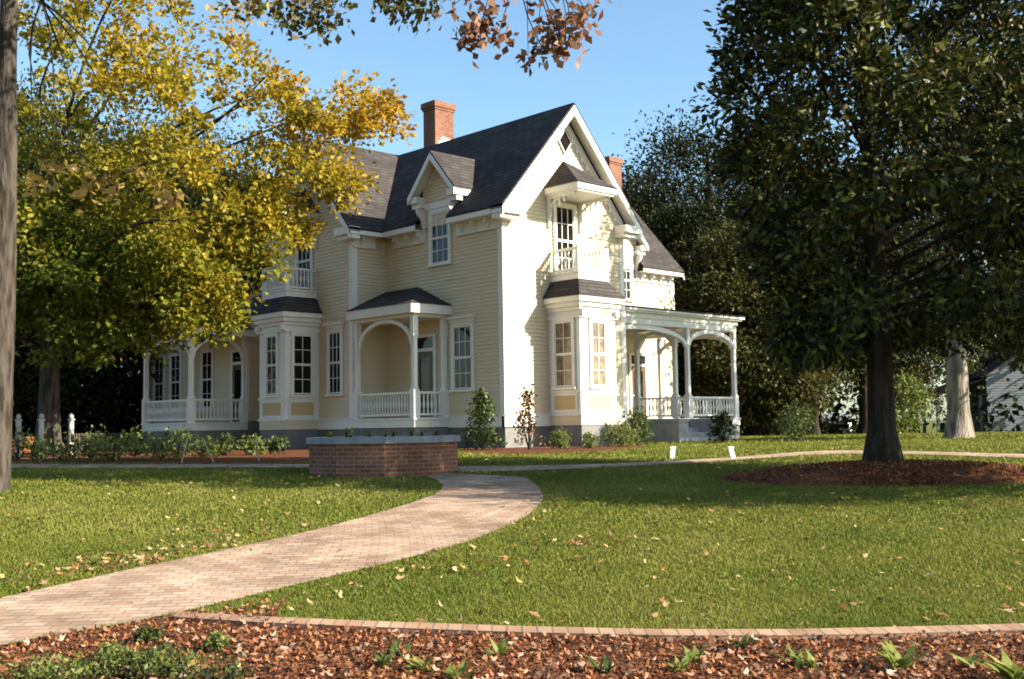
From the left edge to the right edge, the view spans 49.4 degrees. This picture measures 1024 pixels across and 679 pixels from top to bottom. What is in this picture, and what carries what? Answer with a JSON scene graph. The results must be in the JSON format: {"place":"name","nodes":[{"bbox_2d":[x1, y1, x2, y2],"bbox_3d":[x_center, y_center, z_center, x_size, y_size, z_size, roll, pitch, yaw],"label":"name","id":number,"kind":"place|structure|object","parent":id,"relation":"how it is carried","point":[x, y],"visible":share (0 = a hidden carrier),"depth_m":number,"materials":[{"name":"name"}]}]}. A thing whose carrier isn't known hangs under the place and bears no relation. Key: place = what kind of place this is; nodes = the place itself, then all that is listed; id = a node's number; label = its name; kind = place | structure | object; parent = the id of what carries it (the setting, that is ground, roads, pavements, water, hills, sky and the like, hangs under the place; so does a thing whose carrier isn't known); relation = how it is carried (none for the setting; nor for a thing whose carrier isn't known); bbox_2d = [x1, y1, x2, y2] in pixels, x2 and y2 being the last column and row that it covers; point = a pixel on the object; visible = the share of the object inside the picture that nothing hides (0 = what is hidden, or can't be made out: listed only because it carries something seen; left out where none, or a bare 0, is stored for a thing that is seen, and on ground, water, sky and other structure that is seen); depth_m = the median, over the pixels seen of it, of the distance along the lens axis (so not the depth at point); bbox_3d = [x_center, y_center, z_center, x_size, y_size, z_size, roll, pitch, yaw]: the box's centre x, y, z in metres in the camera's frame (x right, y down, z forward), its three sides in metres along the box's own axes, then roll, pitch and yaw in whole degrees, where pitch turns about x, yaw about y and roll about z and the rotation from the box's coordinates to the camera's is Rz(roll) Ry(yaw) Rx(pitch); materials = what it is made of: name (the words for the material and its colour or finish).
{"place":"outdoors","nodes":[
{"label":"outdoors","id":0,"kind":"place"},
{"bbox_2d":[0,473,542,644],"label":"brick path","id":1,"kind":"structure","parent":0,"point":[475,503],"depth_m":11.74,"materials":[{"name":"beige brick"}]},
{"bbox_2d":[0,420,1023,645],"bbox_3d":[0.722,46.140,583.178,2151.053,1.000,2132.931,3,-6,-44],"label":"lawn","id":2,"kind":"structure","parent":0,"point":[929,429],"depth_m":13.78,"materials":[{"name":"green plant"}]},
{"bbox_2d":[15,414,21,456],"bbox_3d":[-13.493,2.675,30.401,0.150,1.290,0.150,3,-6,-44],"label":"fence post","id":3,"kind":"object","parent":2,"relation":"on","point":[18,420],"visible":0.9,"depth_m":30.38,"materials":[{"name":"white paint"}]},
{"bbox_2d":[38,413,44,453],"bbox_3d":[-12.742,2.640,30.102,0.150,1.290,0.150,3,-6,-44],"label":"fence post","id":4,"kind":"object","parent":2,"relation":"on","point":[41,427],"visible":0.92,"depth_m":30.09,"materials":[{"name":"white paint"}]},
{"bbox_2d":[67,413,74,453],"bbox_3d":[-12.250,2.694,30.899,0.150,1.290,0.150,3,-6,-44],"label":"fence post","id":5,"kind":"object","parent":2,"relation":"on","point":[71,426],"visible":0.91,"depth_m":30.88,"materials":[{"name":"white paint"}]},
{"bbox_2d":[12,76,170,444],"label":"background tree","id":6,"kind":"object","parent":2,"relation":"on","point":[25,402],"visible":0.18,"depth_m":42.82,"materials":[{"name":"green plant"}]},
{"bbox_2d":[74,432,138,451],"bbox_3d":[-13.873,3.538,38.132,0.076,0.670,4.640,-1,-4,7],"label":"fence","id":7,"kind":"object","parent":2,"relation":"on","point":[76,435],"visible":0.27,"depth_m":38.03,"materials":[{"name":"white wood"}]},
{"bbox_2d":[13,118,245,447],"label":"background tree","id":8,"kind":"object","parent":2,"relation":"on","point":[97,422],"visible":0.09,"depth_m":44.76,"materials":[{"name":"green plant"}]},
{"bbox_2d":[17,60,246,442],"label":"background tree","id":9,"kind":"object","parent":2,"relation":"on","point":[46,127],"visible":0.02,"depth_m":54.85,"materials":[{"name":"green plant"}]},
{"bbox_2d":[11,449,308,463],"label":"side bed mulch","id":10,"kind":"object","parent":2,"relation":"on","point":[290,455],"visible":0.29,"depth_m":26.82,"materials":[{"name":"brown wood"}]},
{"bbox_2d":[11,426,34,460],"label":"bed shrub","id":11,"kind":"object","parent":10,"relation":"on","point":[24,439],"visible":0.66,"depth_m":27.50,"materials":[{"name":"green plant"}]},
{"bbox_2d":[18,433,68,460],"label":"bed shrub","id":12,"kind":"object","parent":10,"relation":"on","point":[40,447],"visible":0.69,"depth_m":27.66,"materials":[{"name":"green plant"}]},
{"bbox_2d":[34,432,96,461],"bbox_3d":[-10.685,2.711,26.646,1.235,1.002,1.308,-2,-5,19],"label":"bed shrub","id":13,"kind":"object","parent":10,"relation":"on","point":[70,449],"visible":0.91,"depth_m":26.52,"materials":[{"name":"green plant"}]},
{"bbox_2d":[72,423,113,458],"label":"bed shrub","id":14,"kind":"object","parent":10,"relation":"on","point":[84,450],"visible":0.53,"depth_m":27.86,"materials":[{"name":"green plant"}]},
{"bbox_2d":[84,429,147,461],"bbox_3d":[-9.335,2.529,26.121,1.426,0.860,1.245,-1,-4,3],"label":"bed shrub","id":15,"kind":"object","parent":10,"relation":"on","point":[111,456],"visible":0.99,"depth_m":26.03,"materials":[{"name":"green plant"}]},
{"bbox_2d":[118,425,157,457],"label":"bed shrub","id":16,"kind":"object","parent":10,"relation":"on","point":[136,438],"visible":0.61,"depth_m":27.98,"materials":[{"name":"green plant"}]},
{"bbox_2d":[136,431,185,460],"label":"bed shrub","id":17,"kind":"object","parent":10,"relation":"on","point":[153,452],"visible":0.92,"depth_m":26.19,"materials":[{"name":"green plant"}]},
{"bbox_2d":[155,425,200,456],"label":"bed shrub","id":18,"kind":"object","parent":10,"relation":"on","point":[183,436],"visible":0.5,"depth_m":28.20,"materials":[{"name":"green plant"}]},
{"bbox_2d":[183,434,224,457],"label":"bed shrub","id":19,"kind":"object","parent":10,"relation":"on","point":[214,446],"visible":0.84,"depth_m":27.26,"materials":[{"name":"green plant"}]},
{"bbox_2d":[213,432,237,455],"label":"bed shrub","id":20,"kind":"object","parent":10,"relation":"on","point":[227,439],"visible":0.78,"depth_m":28.25,"materials":[{"name":"green plant"}]},
{"bbox_2d":[234,433,270,454],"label":"bed shrub","id":21,"kind":"object","parent":10,"relation":"on","point":[251,450],"visible":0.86,"depth_m":28.76,"materials":[{"name":"green plant"}]},
{"bbox_2d":[265,435,290,453],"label":"bed shrub","id":22,"kind":"object","parent":10,"relation":"on","point":[275,444],"visible":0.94,"depth_m":29.25,"materials":[{"name":"green plant"}]},
{"bbox_2d":[75,101,274,375],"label":"background tree","id":23,"kind":"object","parent":2,"relation":"on","point":[224,142],"depth_m":65.19,"materials":[{"name":"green plant"}]},
{"bbox_2d":[80,141,275,444],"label":"background tree","id":24,"kind":"object","parent":2,"relation":"on","point":[249,280],"depth_m":50.30,"materials":[{"name":"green plant"}]},
{"bbox_2d":[15,0,418,455],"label":"maple tree","id":25,"kind":"object","parent":2,"relation":"on","point":[75,293],"visible":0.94,"depth_m":28.95,"materials":[{"name":"yellow plant"}]},
{"bbox_2d":[0,0,621,491],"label":"oak tree","id":26,"kind":"object","parent":2,"relation":"on","point":[476,30],"visible":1,"depth_m":15.99,"materials":[{"name":"brown plant"}]},
{"bbox_2d":[306,435,460,477],"bbox_3d":[-2.521,2.352,21.903,2.981,0.891,3.117,3,-6,-44],"label":"brick planter","id":27,"kind":"object","parent":2,"relation":"on","point":[397,456],"visible":0.9,"depth_m":20.62,"materials":[{"name":"red brick"}]},
{"bbox_2d":[132,100,745,449],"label":"victorian house","id":28,"kind":"structure","parent":2,"relation":"on","point":[438,281],"depth_m":36.03,"materials":[{"name":"beige paint"}]},
{"bbox_2d":[152,349,164,409],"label":"window","id":29,"kind":"structure","parent":28,"relation":"in","point":[158,389],"depth_m":44.54,"materials":[{"name":"white paint"}]},
{"bbox_2d":[166,346,182,409],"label":"window","id":30,"kind":"structure","parent":28,"relation":"in","point":[175,364],"depth_m":43.51,"materials":[{"name":"white paint"}]},
{"bbox_2d":[198,342,213,409],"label":"window","id":31,"kind":"structure","parent":28,"relation":"in","point":[206,391],"depth_m":41.72,"materials":[{"name":"white paint"}]},
{"bbox_2d":[230,348,247,421],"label":"door","id":32,"kind":"structure","parent":28,"relation":"in","point":[235,359],"depth_m":40.11,"materials":[{"name":"white wood"}]},
{"bbox_2d":[262,332,278,397],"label":"window","id":33,"kind":"structure","parent":28,"relation":"in","point":[271,340],"depth_m":37.07,"materials":[{"name":"white paint"}]},
{"bbox_2d":[289,332,316,396],"bbox_3d":[-6.946,0.829,36.926,1.000,2.150,0.150,3,-6,-44],"label":"window","id":34,"kind":"structure","parent":28,"relation":"in","point":[302,344],"depth_m":36.93,"materials":[{"name":"white paint"}]},
{"bbox_2d":[295,224,312,290],"bbox_3d":[-7.130,-2.742,38.254,0.105,2.300,1.040,3,-6,-44],"label":"window","id":35,"kind":"structure","parent":28,"relation":"in","point":[304,259],"depth_m":38.26,"materials":[{"name":"white paint"}]},
{"bbox_2d":[322,321,344,396],"bbox_3d":[-5.864,0.655,36.649,0.200,2.420,1.070,3,-6,-44],"label":"window","id":36,"kind":"structure","parent":28,"relation":"in","point":[334,331],"depth_m":36.68,"materials":[{"name":"white paint"}]},
{"bbox_2d":[417,333,436,417],"bbox_3d":[-2.773,1.163,35.344,0.084,2.670,1.090,3,-6,-44],"label":"door","id":37,"kind":"structure","parent":28,"relation":"in","point":[426,343],"depth_m":35.28,"materials":[{"name":"white wood"}]},
{"bbox_2d":[427,206,451,267],"bbox_3d":[-2.280,-3.235,35.118,0.150,1.830,1.140,3,-6,-44],"label":"window","id":38,"kind":"structure","parent":28,"relation":"in","point":[439,237],"depth_m":35.15,"materials":[{"name":"white paint"}]},
{"bbox_2d":[446,314,475,391],"bbox_3d":[-1.536,0.439,34.077,0.200,2.320,1.220,3,-6,-44],"label":"window","id":39,"kind":"structure","parent":28,"relation":"in","point":[462,347],"depth_m":34.10,"materials":[{"name":"white paint"}]},
{"bbox_2d":[551,317,576,389],"bbox_3d":[1.562,0.441,33.622,0.150,2.150,1.000,3,-6,-44],"label":"window","id":40,"kind":"structure","parent":28,"relation":"in","point":[563,330],"depth_m":33.64,"materials":[{"name":"white paint"}]},
{"bbox_2d":[552,201,576,272],"bbox_3d":[1.652,-3.137,34.916,1.040,2.300,0.105,3,-6,-44],"label":"window","id":41,"kind":"structure","parent":28,"relation":"in","point":[565,217],"depth_m":34.93,"materials":[{"name":"white paint"}]},
{"bbox_2d":[588,318,610,388],"bbox_3d":[2.631,0.430,33.700,0.900,2.150,0.150,3,-6,-44],"label":"window","id":42,"kind":"structure","parent":28,"relation":"in","point":[598,327],"depth_m":33.72,"materials":[{"name":"white paint"}]},
{"bbox_2d":[624,258,634,301],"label":"window","id":43,"kind":"structure","parent":28,"relation":"in","point":[628,273],"depth_m":45.76,"materials":[{"name":"white paint"}]},
{"bbox_2d":[628,353,648,418],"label":"door","id":44,"kind":"structure","parent":28,"relation":"in","point":[643,356],"depth_m":45.86,"materials":[{"name":"white wood"}]},
{"bbox_2d":[0,591,1023,678],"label":"front bed mulch","id":45,"kind":"object","parent":2,"relation":"on","point":[581,651],"visible":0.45,"depth_m":7.61,"materials":[{"name":"brown wood"}]},
{"bbox_2d":[0,646,71,678],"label":"ground plant","id":46,"kind":"object","parent":45,"relation":"on","point":[20,666],"visible":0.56,"depth_m":6.96,"materials":[{"name":"green plant"}]},
{"bbox_2d":[7,654,109,678],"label":"ground plant","id":47,"kind":"object","parent":45,"relation":"on","point":[54,673],"visible":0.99,"depth_m":6.81,"materials":[{"name":"green plant"}]},
{"bbox_2d":[46,645,119,678],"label":"ground plant","id":48,"kind":"object","parent":45,"relation":"on","point":[94,666],"visible":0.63,"depth_m":7.14,"materials":[{"name":"green plant"}]},
{"bbox_2d":[83,636,143,667],"bbox_3d":[-2.651,2.133,7.558,0.382,0.241,0.392,3,-6,-44],"label":"ground plant","id":49,"kind":"object","parent":45,"relation":"on","point":[114,642],"visible":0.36,"depth_m":7.51,"materials":[{"name":"green plant"}]},
{"bbox_2d":[88,640,165,678],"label":"ground plant","id":50,"kind":"object","parent":45,"relation":"on","point":[131,669],"visible":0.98,"depth_m":7.05,"materials":[{"name":"green plant"}]},
{"bbox_2d":[131,623,164,644],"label":"ground plant","id":51,"kind":"object","parent":45,"relation":"on","point":[149,634],"visible":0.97,"depth_m":8.15,"materials":[{"name":"green plant"}]},
{"bbox_2d":[136,637,187,666],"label":"ground plant","id":52,"kind":"object","parent":45,"relation":"on","point":[166,646],"visible":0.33,"depth_m":7.56,"materials":[{"name":"green plant"}]},
{"bbox_2d":[133,646,221,677],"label":"ground plant","id":53,"kind":"object","parent":45,"relation":"on","point":[164,664],"visible":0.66,"depth_m":7.19,"materials":[{"name":"green plant"}]},
{"bbox_2d":[163,651,255,678],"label":"ground plant","id":54,"kind":"object","parent":45,"relation":"on","point":[207,674],"visible":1,"depth_m":6.90,"materials":[{"name":"green plant"}]},
{"bbox_2d":[197,630,231,652],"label":"ground plant","id":55,"kind":"object","parent":45,"relation":"on","point":[216,642],"visible":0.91,"depth_m":7.84,"materials":[{"name":"green plant"}]},
{"bbox_2d":[373,650,393,667],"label":"bed sprout","id":56,"kind":"object","parent":45,"relation":"on","point":[385,660],"visible":0.95,"depth_m":7.32,"materials":[{"name":"green plant"}]},
{"bbox_2d":[386,636,411,658],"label":"bed sprout","id":57,"kind":"object","parent":45,"relation":"on","point":[394,647],"visible":0.93,"depth_m":7.62,"materials":[{"name":"green plant"}]},
{"bbox_2d":[403,654,445,671],"bbox_3d":[-0.556,2.088,7.199,0.261,0.099,0.232,1,-5,-24],"label":"bed sprout","id":58,"kind":"object","parent":45,"relation":"on","point":[415,663],"visible":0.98,"depth_m":7.19,"materials":[{"name":"green plant"}]},
{"bbox_2d":[442,659,478,678],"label":"bed sprout","id":59,"kind":"object","parent":45,"relation":"on","point":[459,672],"visible":0.98,"depth_m":6.94,"materials":[{"name":"green plant"}]},
{"bbox_2d":[482,637,514,655],"bbox_3d":[-0.102,2.091,7.547,0.337,0.114,0.216,3,-6,-44],"label":"bed sprout","id":60,"kind":"object","parent":45,"relation":"on","point":[499,648],"visible":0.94,"depth_m":7.59,"materials":[{"name":"green plant"}]},
{"bbox_2d":[0,595,1023,678],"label":"bed leaves","id":61,"kind":"object","parent":45,"relation":"on","point":[581,663],"visible":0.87,"depth_m":7.54,"materials":[{"name":"brown plant"}]},
{"bbox_2d":[586,652,624,672],"bbox_3d":[0.601,2.055,7.074,0.280,0.115,0.168,-1,-4,1],"label":"bed sprout","id":62,"kind":"object","parent":45,"relation":"on","point":[607,664],"visible":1,"depth_m":7.08,"materials":[{"name":"green plant"}]},
{"bbox_2d":[666,652,696,671],"bbox_3d":[1.092,2.058,7.060,0.287,0.090,0.208,3,-6,-44],"label":"bed sprout","id":63,"kind":"object","parent":45,"relation":"on","point":[677,665],"visible":0.93,"depth_m":7.06,"materials":[{"name":"green plant"}]},
{"bbox_2d":[677,643,707,660],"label":"bed sprout","id":64,"kind":"object","parent":45,"relation":"on","point":[694,650],"visible":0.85,"depth_m":7.36,"materials":[{"name":"green plant"}]},
{"bbox_2d":[713,631,754,649],"bbox_3d":[1.549,2.067,7.624,0.313,0.118,0.255,0,-4,-10],"label":"bed sprout","id":65,"kind":"object","parent":45,"relation":"on","point":[742,642],"visible":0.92,"depth_m":7.68,"materials":[{"name":"green plant"}]},
{"bbox_2d":[771,641,811,662],"bbox_3d":[1.845,2.053,7.249,0.314,0.099,0.272,3,-6,-44],"label":"bed sprout","id":66,"kind":"object","parent":45,"relation":"on","point":[789,651],"visible":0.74,"depth_m":7.30,"materials":[{"name":"green plant"}]},
{"bbox_2d":[792,649,828,669],"bbox_3d":[1.886,2.033,7.087,0.156,0.120,0.275,1,-5,-24],"label":"bed sprout","id":67,"kind":"object","parent":45,"relation":"on","point":[810,660],"visible":0.99,"depth_m":7.09,"materials":[{"name":"green plant"}]},
{"bbox_2d":[872,638,938,671],"bbox_3d":[2.421,1.984,6.971,0.459,0.186,0.358,3,-6,-44],"label":"bed plant","id":68,"kind":"object","parent":45,"relation":"on","point":[891,657],"visible":0.94,"depth_m":6.97,"materials":[{"name":"green plant"}]},
{"bbox_2d":[947,651,987,668],"bbox_3d":[2.881,2.020,7.030,0.236,0.109,0.214,0,-4,-10],"label":"bed sprout","id":69,"kind":"object","parent":45,"relation":"on","point":[967,663],"visible":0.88,"depth_m":7.03,"materials":[{"name":"green plant"}]},
{"bbox_2d":[971,648,1023,678],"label":"bed plant","id":70,"kind":"object","parent":45,"relation":"on","point":[1007,668],"visible":1,"depth_m":6.62,"materials":[{"name":"green plant"}]},
{"bbox_2d":[0,443,1023,626],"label":"fallen leaves","id":71,"kind":"object","parent":2,"relation":"on","point":[655,614],"visible":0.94,"depth_m":11.91,"materials":[{"name":"brown plant"}]},
{"bbox_2d":[23,286,1023,443],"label":"woodland","id":72,"kind":"object","parent":2,"relation":"on","point":[832,428],"visible":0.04,"depth_m":71.74,"materials":[{"name":"green plant"}]},
{"bbox_2d":[458,445,644,453],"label":"house bed mulch","id":73,"kind":"object","parent":2,"relation":"on","point":[532,450],"visible":0.73,"depth_m":29.55,"materials":[{"name":"brown wood"}]},
{"bbox_2d":[461,386,508,449],"bbox_3d":[-0.826,2.205,30.845,1.200,1.898,1.346,3,-6,-44],"label":"holly shrub","id":74,"kind":"object","parent":73,"relation":"on","point":[484,402],"visible":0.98,"depth_m":30.72,"materials":[{"name":"green plant"}]},
{"bbox_2d":[511,384,553,449],"bbox_3d":[0.551,2.095,29.931,0.826,1.816,1.132,32,-34,-82],"label":"shrub","id":75,"kind":"object","parent":73,"relation":"on","point":[529,429],"visible":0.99,"depth_m":29.83,"materials":[{"name":"brown plant"}]},
{"bbox_2d":[546,426,575,448],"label":"boxwood shrub","id":76,"kind":"object","parent":73,"relation":"on","point":[560,440],"visible":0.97,"depth_m":30.23,"materials":[{"name":"green plant"}]},
{"bbox_2d":[578,431,600,447],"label":"boxwood shrub","id":77,"kind":"object","parent":73,"relation":"on","point":[591,438],"visible":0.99,"depth_m":30.23,"materials":[{"name":"green plant"}]},
{"bbox_2d":[600,421,641,446],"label":"boxwood shrub","id":78,"kind":"object","parent":73,"relation":"on","point":[625,438],"visible":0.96,"depth_m":31.88,"materials":[{"name":"green plant"}]},
{"bbox_2d":[619,405,659,444],"bbox_3d":[3.821,2.617,33.488,1.336,1.261,1.264,3,-6,-44],"label":"tall shrub","id":79,"kind":"object","parent":73,"relation":"on","point":[639,418],"visible":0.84,"depth_m":33.34,"materials":[{"name":"green plant"}]},
{"bbox_2d":[171,611,1023,639],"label":"brick edging","id":80,"kind":"object","parent":2,"relation":"on","point":[863,632],"visible":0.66,"depth_m":8.17,"materials":[{"name":"beige brick"}]},
{"bbox_2d":[621,154,730,385],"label":"background tree","id":81,"kind":"object","parent":2,"relation":"on","point":[647,196],"visible":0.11,"depth_m":57.02,"materials":[{"name":"green plant"}]},
{"bbox_2d":[634,191,766,435],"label":"background tree","id":82,"kind":"object","parent":2,"relation":"on","point":[689,238],"visible":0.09,"depth_m":54.49,"materials":[{"name":"green plant"}]},
{"bbox_2d":[606,101,806,395],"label":"background tree","id":83,"kind":"object","parent":2,"relation":"on","point":[687,155],"visible":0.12,"depth_m":61.11,"materials":[{"name":"green plant"}]},
{"bbox_2d":[706,411,740,442],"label":"shrub","id":84,"kind":"object","parent":2,"relation":"on","point":[723,418],"visible":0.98,"depth_m":34.03,"materials":[{"name":"green plant"}]},
{"bbox_2d":[728,446,735,457],"bbox_3d":[4.678,2.420,23.625,0.170,0.300,0.060,0,-4,-7],"label":"garden marker","id":85,"kind":"object","parent":2,"relation":"on","point":[731,451],"visible":0.82,"depth_m":23.61,"materials":[{"name":"white paint"}]},
{"bbox_2d":[674,150,856,433],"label":"background tree","id":86,"kind":"object","parent":2,"relation":"on","point":[712,190],"visible":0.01,"depth_m":74.78,"materials":[{"name":"green plant"}]},
{"bbox_2d":[667,205,866,435],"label":"background tree","id":87,"kind":"object","parent":2,"relation":"on","point":[712,364],"visible":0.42,"depth_m":48.57,"materials":[{"name":"green plant"}]},
{"bbox_2d":[768,401,824,440],"bbox_3d":[8.954,2.644,35.085,1.718,1.458,1.628,3,-6,-44],"label":"round shrub","id":88,"kind":"object","parent":2,"relation":"on","point":[793,422],"visible":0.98,"depth_m":34.96,"materials":[{"name":"green plant"}]},
{"bbox_2d":[706,182,917,434],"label":"background tree","id":89,"kind":"object","parent":2,"relation":"on","point":[814,430],"visible":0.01,"depth_m":55.41,"materials":[{"name":"green plant"}]},
{"bbox_2d":[821,412,858,434],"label":"bush","id":90,"kind":"object","parent":2,"relation":"on","point":[837,422],"visible":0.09,"depth_m":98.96,"materials":[{"name":"green plant"}]},
{"bbox_2d":[766,151,943,433],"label":"background tree","id":91,"kind":"object","parent":2,"relation":"on","point":[900,236],"visible":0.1,"depth_m":51.28,"materials":[{"name":"green plant"}]},
{"bbox_2d":[716,458,1023,486],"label":"tree ring mulch","id":92,"kind":"object","parent":2,"relation":"on","point":[824,480],"visible":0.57,"depth_m":18.34,"materials":[{"name":"brown wood"}]},
{"bbox_2d":[683,0,1023,462],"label":"magnolia tree","id":93,"kind":"object","parent":92,"relation":"on","point":[861,322],"visible":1,"depth_m":18.84,"materials":[{"name":"green plant"}]},
{"bbox_2d":[832,165,998,401],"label":"background tree","id":94,"kind":"object","parent":2,"relation":"on","point":[921,360],"depth_m":83.99,"materials":[{"name":"green plant"}]},
{"bbox_2d":[894,368,939,432],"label":"broad shrub","id":95,"kind":"object","parent":2,"relation":"on","point":[909,391],"visible":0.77,"depth_m":61.41,"materials":[{"name":"green plant"}]},
{"bbox_2d":[840,223,1007,432],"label":"background tree","id":96,"kind":"object","parent":2,"relation":"on","point":[924,371],"visible":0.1,"depth_m":70.42,"materials":[{"name":"green plant"}]},
{"bbox_2d":[852,0,1023,438],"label":"pecan tree","id":97,"kind":"object","parent":2,"relation":"on","point":[958,423],"visible":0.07,"depth_m":35.63,"materials":[{"name":"green plant"}]},
{"bbox_2d":[900,100,1023,299],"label":"shade tree","id":98,"kind":"object","parent":2,"relation":"on","point":[932,231],"visible":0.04,"depth_m":37.52,"materials":[{"name":"green plant"}]},
{"bbox_2d":[922,347,1023,432],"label":"neighbour house","id":99,"kind":"structure","parent":2,"relation":"on","point":[996,388],"depth_m":72.17,"materials":[{"name":"grey wood"}]},
{"bbox_2d":[11,450,1023,470],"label":"cross path","id":100,"kind":"structure","parent":0,"point":[505,468],"depth_m":23.62,"materials":[{"name":"beige brick"}]},
{"bbox_2d":[17,0,1022,426],"label":"sky","id":101,"kind":"structure","parent":0,"point":[648,56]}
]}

